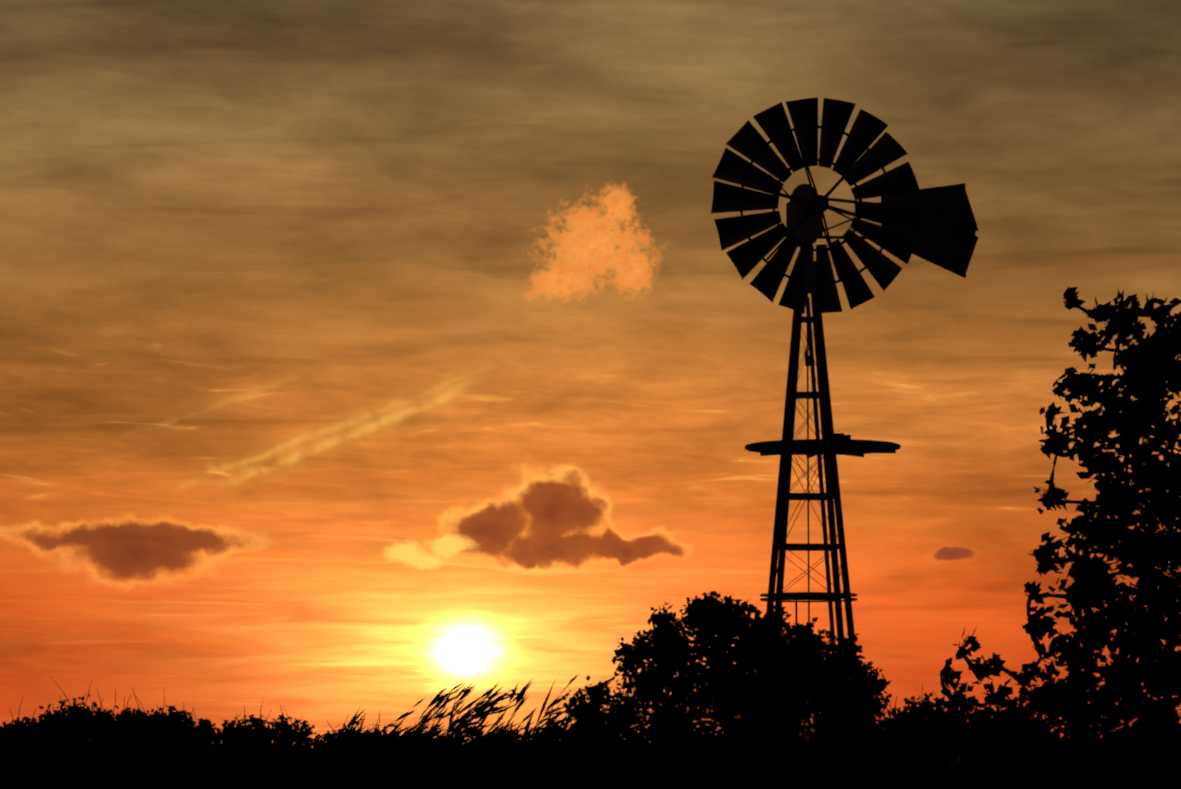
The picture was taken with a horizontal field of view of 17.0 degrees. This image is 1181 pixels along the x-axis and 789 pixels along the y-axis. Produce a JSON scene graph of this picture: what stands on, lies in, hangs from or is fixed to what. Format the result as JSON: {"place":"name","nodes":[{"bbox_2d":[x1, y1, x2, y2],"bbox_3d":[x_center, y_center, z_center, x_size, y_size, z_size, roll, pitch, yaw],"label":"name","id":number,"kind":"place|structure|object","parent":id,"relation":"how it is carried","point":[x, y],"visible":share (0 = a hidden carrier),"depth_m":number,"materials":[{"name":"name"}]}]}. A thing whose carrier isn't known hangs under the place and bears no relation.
{"place":"outdoors","nodes":[
{"label":"outdoors","id":0,"kind":"place"},
{"bbox_2d":[0,674,1180,788],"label":"tall grass","id":1,"kind":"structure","parent":0,"point":[584,757],"depth_m":9.63,"materials":[{"name":"black plant"}]},
{"bbox_2d":[0,0,1180,747],"label":"sky","id":2,"kind":"structure","parent":0,"point":[371,356],"materials":[{"name":"orange"}]},
{"bbox_2d":[893,625,1081,772],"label":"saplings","id":3,"kind":"object","parent":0,"point":[972,742],"depth_m":14.73,"materials":[{"name":"black plant"}]},
{"bbox_2d":[1009,287,1180,764],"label":"tree","id":4,"kind":"object","parent":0,"point":[1147,550],"depth_m":21.64,"materials":[{"name":"black plant"}]},
{"bbox_3d":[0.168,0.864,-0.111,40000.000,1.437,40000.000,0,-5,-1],"label":"ground","id":5,"kind":"structure","parent":0,"visible":0},
{"bbox_2d":[0,676,387,757],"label":"shrubs","id":6,"kind":"object","parent":5,"relation":"on","point":[81,726],"depth_m":31.79,"materials":[{"name":"black plant"}]},
{"bbox_2d":[0,724,1180,774],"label":"scrub","id":7,"kind":"object","parent":5,"relation":"on","point":[839,749],"depth_m":21.20,"materials":[{"name":"black plant"}]},
{"bbox_2d":[554,591,891,746],"bbox_3d":[1.434,3.249,41.385,3.672,2.339,2.822,0,-5,-1],"label":"bush","id":8,"kind":"object","parent":5,"relation":"on","point":[796,683],"depth_m":40.99,"materials":[{"name":"black plant"}]},
{"bbox_2d":[760,261,857,723],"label":"windmill tower","id":9,"kind":"structure","parent":5,"relation":"on","point":[831,496],"depth_m":44.53,"materials":[{"name":"black metal"}]},
{"bbox_2d":[770,174,822,293],"bbox_3d":[2.329,-1.817,44.920,0.603,1.357,0.584,0,-5,-1],"label":"windmill gearbox","id":10,"kind":"object","parent":9,"relation":"on","point":[809,230],"visible":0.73,"depth_m":44.77,"materials":[{"name":"black metal"}]},
{"bbox_2d":[711,97,920,313],"bbox_3d":[2.541,-2.126,44.526,2.457,2.464,0.384,1,-5,-13],"label":"windmill rotor","id":11,"kind":"object","parent":10,"relation":"attached to","point":[851,167],"visible":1,"depth_m":44.48,"materials":[{"name":"black metal"}]},
{"bbox_2d":[817,183,978,277],"bbox_3d":[3.468,-1.927,45.315,2.215,1.100,0.050,2,-6,-21],"label":"windmill tail vane","id":12,"kind":"object","parent":10,"relation":"attached to","point":[947,238],"visible":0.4,"depth_m":45.56,"materials":[{"name":"black metal"}]},
{"bbox_2d":[746,433,898,457],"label":"windmill platform","id":13,"kind":"structure","parent":9,"relation":"attached to","point":[856,449],"depth_m":44.34,"materials":[{"name":"brown wood"}]},
{"bbox_2d":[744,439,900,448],"bbox_3d":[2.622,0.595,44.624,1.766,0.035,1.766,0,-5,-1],"label":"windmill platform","id":14,"kind":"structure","parent":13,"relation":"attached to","point":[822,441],"depth_m":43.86,"materials":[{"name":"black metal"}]},
{"bbox_2d":[861,684,1055,742],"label":"shrubs","id":15,"kind":"object","parent":5,"relation":"on","point":[908,717],"depth_m":26.35,"materials":[{"name":"black plant"}]},
{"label":"tree line wood","id":16,"kind":"object","parent":5,"relation":"on","visible":0},
{"bbox_2d":[0,708,222,745],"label":"bushes","id":17,"kind":"object","parent":16,"relation":"attached to","point":[207,724],"visible":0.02,"depth_m":153.76,"materials":[{"name":"black plant"}]}
]}

